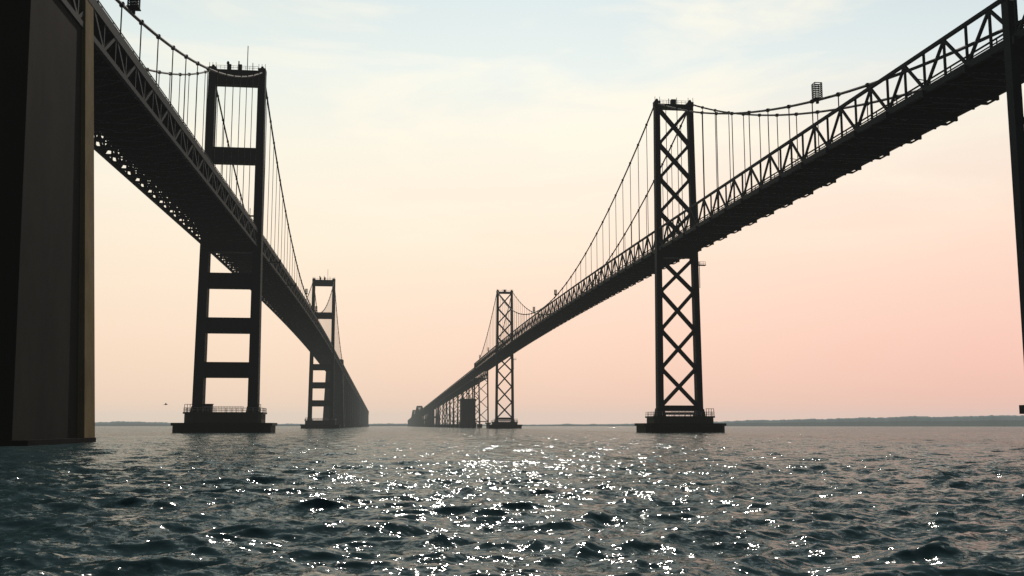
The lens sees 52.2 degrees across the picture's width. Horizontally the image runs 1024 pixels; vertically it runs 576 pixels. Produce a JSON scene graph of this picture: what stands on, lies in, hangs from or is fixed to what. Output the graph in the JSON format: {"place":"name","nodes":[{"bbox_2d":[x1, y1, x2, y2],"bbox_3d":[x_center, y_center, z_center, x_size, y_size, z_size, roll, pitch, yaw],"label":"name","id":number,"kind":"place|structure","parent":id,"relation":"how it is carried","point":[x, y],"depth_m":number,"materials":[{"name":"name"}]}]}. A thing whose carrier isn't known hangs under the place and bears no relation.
{"place":"outdoors","nodes":[
{"label":"outdoors","id":0,"kind":"place"},
{"bbox_2d":[0,426,1023,575],"bbox_3d":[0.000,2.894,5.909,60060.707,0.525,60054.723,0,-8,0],"label":"bay water","id":1,"kind":"structure","parent":0,"point":[607,501],"depth_m":28.46,"materials":[{"name":"teal liquid"}]},
{"bbox_2d":[0,0,368,446],"bbox_3d":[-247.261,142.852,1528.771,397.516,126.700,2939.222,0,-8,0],"label":"suspension bridge","id":2,"kind":"structure","parent":1,"relation":"on","point":[77,82],"depth_m":138.33,"materials":[{"name":"paint"}]},
{"bbox_2d":[407,0,1023,432],"bbox_3d":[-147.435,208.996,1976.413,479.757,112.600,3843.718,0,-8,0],"label":"suspension bridge","id":3,"kind":"structure","parent":1,"relation":"on","point":[993,72],"depth_m":277.32,"materials":[{"name":"paint"}]},
{"bbox_2d":[94,0,1023,424],"label":"sky","id":4,"kind":"structure","parent":0,"point":[435,157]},
{"bbox_2d":[95,415,1023,425],"bbox_3d":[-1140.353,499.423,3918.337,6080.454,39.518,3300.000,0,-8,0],"label":"distant wooded shoreline","id":5,"kind":"structure","parent":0,"point":[1003,420],"depth_m":3956.82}
]}

